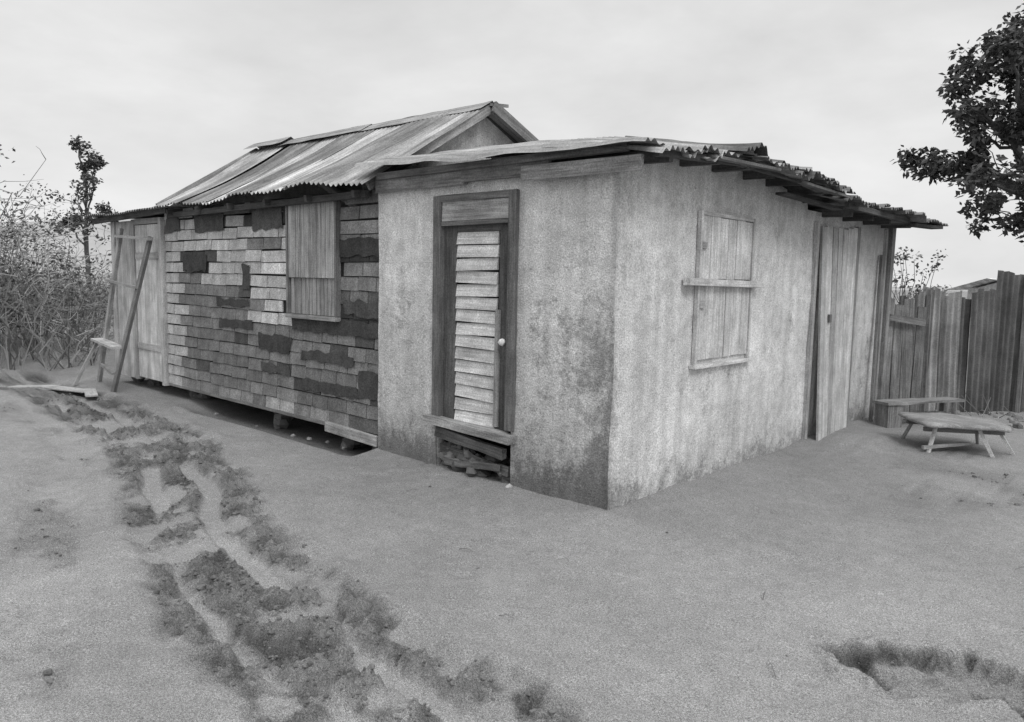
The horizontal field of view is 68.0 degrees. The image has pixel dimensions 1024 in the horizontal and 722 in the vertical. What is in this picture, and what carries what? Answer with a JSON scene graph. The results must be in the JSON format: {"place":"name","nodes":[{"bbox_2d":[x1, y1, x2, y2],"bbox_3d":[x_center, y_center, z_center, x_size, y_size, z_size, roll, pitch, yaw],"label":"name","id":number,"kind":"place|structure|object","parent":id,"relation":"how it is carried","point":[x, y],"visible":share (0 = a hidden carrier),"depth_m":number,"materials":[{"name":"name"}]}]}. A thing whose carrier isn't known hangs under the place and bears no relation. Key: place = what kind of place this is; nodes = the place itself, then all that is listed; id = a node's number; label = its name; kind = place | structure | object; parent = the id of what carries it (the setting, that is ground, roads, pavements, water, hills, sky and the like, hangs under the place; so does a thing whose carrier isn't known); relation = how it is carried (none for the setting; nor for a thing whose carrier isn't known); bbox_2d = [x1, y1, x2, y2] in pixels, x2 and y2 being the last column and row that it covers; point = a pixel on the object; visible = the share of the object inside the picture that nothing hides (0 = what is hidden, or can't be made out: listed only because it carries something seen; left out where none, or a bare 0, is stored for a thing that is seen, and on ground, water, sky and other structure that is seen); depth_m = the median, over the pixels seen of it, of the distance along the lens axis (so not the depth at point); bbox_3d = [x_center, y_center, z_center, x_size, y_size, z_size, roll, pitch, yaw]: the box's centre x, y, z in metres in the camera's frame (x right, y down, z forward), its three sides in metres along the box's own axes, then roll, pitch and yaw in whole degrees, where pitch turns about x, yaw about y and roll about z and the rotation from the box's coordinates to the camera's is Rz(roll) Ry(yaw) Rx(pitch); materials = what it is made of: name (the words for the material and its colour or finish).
{"place":"outdoors","nodes":[
{"label":"outdoors","id":0,"kind":"place"},
{"bbox_2d":[0,218,967,291],"bbox_3d":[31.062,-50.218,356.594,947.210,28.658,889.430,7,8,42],"label":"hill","id":1,"kind":"structure","parent":0,"point":[93,240],"depth_m":287.02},
{"bbox_2d":[0,272,1023,721],"bbox_3d":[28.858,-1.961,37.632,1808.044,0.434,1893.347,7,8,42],"label":"sand ground","id":2,"kind":"structure","parent":0,"point":[636,612],"depth_m":4.11,"materials":[{"name":"grey sand"}]},
{"bbox_2d":[7,385,97,396],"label":"scrap boards","id":3,"kind":"object","parent":2,"relation":"on","point":[90,392],"visible":0.98,"depth_m":10.15,"materials":[{"name":"grey wood"}]},
{"bbox_2d":[2,277,112,329],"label":"background bushes","id":4,"kind":"object","parent":2,"relation":"on","point":[107,294],"visible":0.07,"depth_m":18.33,"materials":[{"name":"grey plant"}]},
{"bbox_2d":[0,151,139,373],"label":"bush thicket","id":5,"kind":"object","parent":2,"relation":"on","point":[32,297],"visible":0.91,"depth_m":12.52,"materials":[{"name":"grey plant"}]},
{"bbox_2d":[44,135,117,315],"bbox_3d":[-10.440,-3.066,18.820,1.668,4.971,1.346,4,7,25],"label":"broadleaf tree","id":6,"kind":"object","parent":2,"relation":"on","point":[98,163],"visible":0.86,"depth_m":18.56,"materials":[{"name":"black plant"}]},
{"bbox_2d":[73,228,152,391],"bbox_3d":[-5.314,-0.689,10.107,1.795,2.168,0.461,6,8,38],"label":"wooden trestle","id":7,"kind":"object","parent":2,"relation":"on","point":[105,342],"visible":0.96,"depth_m":10.03,"materials":[{"name":"grey wood"}]},
{"bbox_2d":[131,377,377,449],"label":"stone piers","id":8,"kind":"structure","parent":2,"relation":"on","point":[282,421],"depth_m":8.40,"materials":[{"name":"grey stone"}]},
{"bbox_2d":[146,206,377,420],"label":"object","id":9,"kind":"object","parent":2,"relation":"on","point":[342,275],"visible":0.14,"depth_m":8.22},
{"bbox_2d":[110,217,169,385],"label":"end boards","id":10,"kind":"object","parent":9,"relation":"on","point":[146,354],"visible":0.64,"depth_m":10.12,"materials":[{"name":"grey wood"}]},
{"bbox_2d":[92,189,371,223],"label":"wing eave timbers","id":11,"kind":"object","parent":9,"relation":"on","point":[272,203],"visible":0.94,"depth_m":8.09,"materials":[{"name":"grey wood"}]},
{"bbox_2d":[85,206,251,218],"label":"roof sheets","id":12,"kind":"object","parent":11,"relation":"on","point":[126,212],"visible":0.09,"depth_m":9.85,"materials":[{"name":"metal"}]},
{"bbox_2d":[164,189,378,434],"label":"shingle cladding","id":13,"kind":"structure","parent":9,"relation":"attached to","point":[235,355],"depth_m":8.21,"materials":[{"name":"wood"}]},
{"bbox_2d":[164,207,378,400],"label":"torn felt strips","id":14,"kind":"object","parent":13,"relation":"attached to","point":[264,219],"visible":0.98,"depth_m":7.51,"materials":[{"name":"fabric"}]},
{"bbox_2d":[285,201,340,321],"bbox_3d":[-1.946,-0.988,7.385,0.870,1.165,0.070,7,8,42],"label":"boarded window","id":15,"kind":"structure","parent":13,"relation":"attached to","point":[312,234],"depth_m":7.35,"materials":[{"name":"grey wood"}]},
{"bbox_2d":[170,117,514,219],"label":"gable ends","id":16,"kind":"object","parent":9,"relation":"on","point":[485,131],"visible":0.08,"depth_m":7.95,"materials":[{"name":"paint"}]},
{"bbox_2d":[156,101,537,204],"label":"rake boards","id":17,"kind":"object","parent":16,"relation":"attached to","point":[507,118],"visible":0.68,"depth_m":7.61,"materials":[{"name":"grey wood"}]},
{"bbox_2d":[151,104,524,208],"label":"roof sheets","id":18,"kind":"object","parent":17,"relation":"on","point":[328,163],"visible":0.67,"depth_m":8.09,"materials":[{"name":"metal"}]},
{"bbox_2d":[243,101,493,149],"bbox_3d":[-1.927,-2.784,9.174,4.700,0.156,0.320,7,8,42],"label":"ridge cap","id":19,"kind":"object","parent":18,"relation":"on","point":[283,141],"visible":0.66,"depth_m":8.85,"materials":[{"name":"metal"}]},
{"bbox_2d":[170,383,377,446],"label":"bottom boards","id":20,"kind":"object","parent":2,"relation":"on","point":[354,434],"visible":0.93,"depth_m":7.32,"materials":[{"name":"grey wood"}]},
{"bbox_2d":[437,441,512,487],"bbox_3d":[-0.256,0.834,6.061,0.894,0.346,0.313,7,8,42],"label":"step rubble","id":21,"kind":"object","parent":2,"relation":"on","point":[469,471],"visible":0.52,"depth_m":6.02,"materials":[{"name":"stone"}]},
{"bbox_2d":[460,430,511,465],"bbox_3d":[1.727,-0.290,8.031,2.300,2.500,4.950,7,8,42],"label":"dark interior","id":22,"kind":"object","parent":2,"relation":"on","point":[508,448],"depth_m":6.46,"materials":[{"name":"black"}]},
{"bbox_2d":[378,172,618,510],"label":"front plaster wall","id":23,"kind":"structure","parent":2,"relation":"on","point":[560,448],"depth_m":5.45,"materials":[{"name":"grey paint"}]},
{"bbox_2d":[422,414,516,476],"bbox_3d":[-0.336,0.673,5.996,0.962,0.394,0.162,7,8,42],"label":"door sill","id":24,"kind":"structure","parent":23,"relation":"attached to","point":[448,429],"depth_m":5.94,"materials":[{"name":"wood"}]},
{"bbox_2d":[431,189,519,431],"bbox_3d":[-0.283,-0.370,5.905,0.902,1.840,0.100,7,8,42],"label":"door frame","id":25,"kind":"object","parent":23,"relation":"attached to","point":[453,215],"visible":0.84,"depth_m":5.81,"materials":[{"name":"grey wood"}]},
{"bbox_2d":[457,231,500,427],"bbox_3d":[-0.261,-0.244,5.945,0.445,1.540,0.015,7,8,42],"label":"door backing","id":26,"kind":"object","parent":25,"relation":"in","point":[460,283],"depth_m":5.91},
{"bbox_2d":[454,231,499,427],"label":"door slats","id":27,"kind":"structure","parent":26,"relation":"attached to","point":[487,285],"depth_m":5.92,"materials":[{"name":"grey wood"}]},
{"bbox_2d":[498,339,505,345],"bbox_3d":[-0.067,-0.140,5.686,0.057,0.058,0.078,7,8,42],"label":"door knob","id":28,"kind":"object","parent":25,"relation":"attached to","point":[501,342],"depth_m":5.66,"materials":[{"name":"grey metal"}]},
{"bbox_2d":[375,142,643,192],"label":"fascia boards","id":29,"kind":"object","parent":23,"relation":"attached to","point":[534,166],"visible":1,"depth_m":5.42,"materials":[{"name":"grey wood"}]},
{"bbox_2d":[0,393,1023,721],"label":"mud clods","id":30,"kind":"object","parent":2,"relation":"on","point":[272,631],"visible":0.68,"depth_m":3.83,"materials":[{"name":"soil"}]},
{"bbox_2d":[608,159,888,510],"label":"side plaster wall","id":31,"kind":"structure","parent":2,"relation":"on","point":[675,419],"depth_m":5.93,"materials":[{"name":"grey paint"}]},
{"bbox_2d":[354,136,869,207],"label":"shed roof sheets","id":32,"kind":"object","parent":31,"relation":"on","point":[756,152],"visible":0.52,"depth_m":5.62,"materials":[{"name":"metal"}]},
{"bbox_2d":[683,210,763,369],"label":"window shutters","id":33,"kind":"object","parent":31,"relation":"attached to","point":[725,250],"depth_m":6.02,"materials":[{"name":"grey wood"}]},
{"bbox_2d":[569,150,942,228],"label":"eave timbers","id":34,"kind":"object","parent":31,"relation":"on","point":[803,191],"visible":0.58,"depth_m":6.41,"materials":[{"name":"grey wood"}]},
{"bbox_2d":[802,222,860,440],"bbox_3d":[3.359,-0.298,7.859,0.144,2.220,1.185,7,8,42],"label":"side plank door","id":35,"kind":"structure","parent":31,"relation":"attached to","point":[839,262],"depth_m":7.74,"materials":[{"name":"grey wood"}]},
{"bbox_2d":[807,200,948,225],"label":"roof sheets","id":36,"kind":"object","parent":31,"relation":"on","point":[916,217],"visible":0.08,"depth_m":7.98,"materials":[{"name":"metal"}]},
{"bbox_2d":[869,228,896,421],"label":"corner boards","id":37,"kind":"object","parent":31,"relation":"attached to","point":[885,280],"visible":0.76,"depth_m":9.01,"materials":[{"name":"grey wood"}]},
{"bbox_2d":[883,298,926,411],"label":"plank gate","id":38,"kind":"structure","parent":2,"relation":"on","point":[903,321],"depth_m":9.29,"materials":[{"name":"grey wood"}]},
{"bbox_2d":[872,397,964,427],"bbox_3d":[4.713,0.615,8.809,1.256,0.354,0.235,-1,7,-23],"label":"wooden bench","id":39,"kind":"object","parent":2,"relation":"on","point":[887,412],"visible":0.71,"depth_m":8.60,"materials":[{"name":"grey wood"}]},
{"bbox_2d":[891,246,951,304],"bbox_3d":[6.121,-0.698,12.112,1.330,2.214,1.259,7,8,42],"label":"shrub","id":40,"kind":"object","parent":2,"relation":"on","point":[903,258],"visible":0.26,"depth_m":11.86,"materials":[{"name":"grey plant"}]},
{"bbox_2d":[898,412,1014,457],"bbox_3d":[4.442,0.736,7.584,0.937,0.349,0.740,2,6,3],"label":"wooden table","id":41,"kind":"object","parent":2,"relation":"on","point":[934,423],"visible":0.97,"depth_m":7.39,"materials":[{"name":"grey wood"}]},
{"bbox_2d":[891,3,1023,242],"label":"broadleaf tree","id":42,"kind":"object","parent":2,"relation":"on","point":[972,173],"visible":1,"depth_m":13.55,"materials":[{"name":"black plant"}]},
{"bbox_2d":[898,270,1023,412],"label":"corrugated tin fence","id":43,"kind":"object","parent":2,"relation":"on","point":[993,321],"visible":0.75,"depth_m":9.76,"materials":[{"name":"metal"}]},
{"bbox_2d":[903,409,1023,430],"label":"rubble stones","id":44,"kind":"object","parent":2,"relation":"on","point":[1015,422],"visible":0.29,"depth_m":9.42,"materials":[{"name":"grey stone"}]},
{"bbox_2d":[946,278,996,333],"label":"distant tin roof house","id":45,"kind":"structure","parent":2,"relation":"on","point":[987,284],"depth_m":25.51,"materials":[{"name":"paint"}]},
{"bbox_2d":[0,0,1023,287],"label":"sky","id":46,"kind":"structure","parent":0,"point":[170,93],"materials":[{"name":"white"}]},
{"bbox_2d":[407,393,1023,676],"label":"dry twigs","id":47,"kind":"object","parent":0,"point":[957,402],"visible":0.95,"depth_m":9.14,"materials":[{"name":"wood"}]}
]}

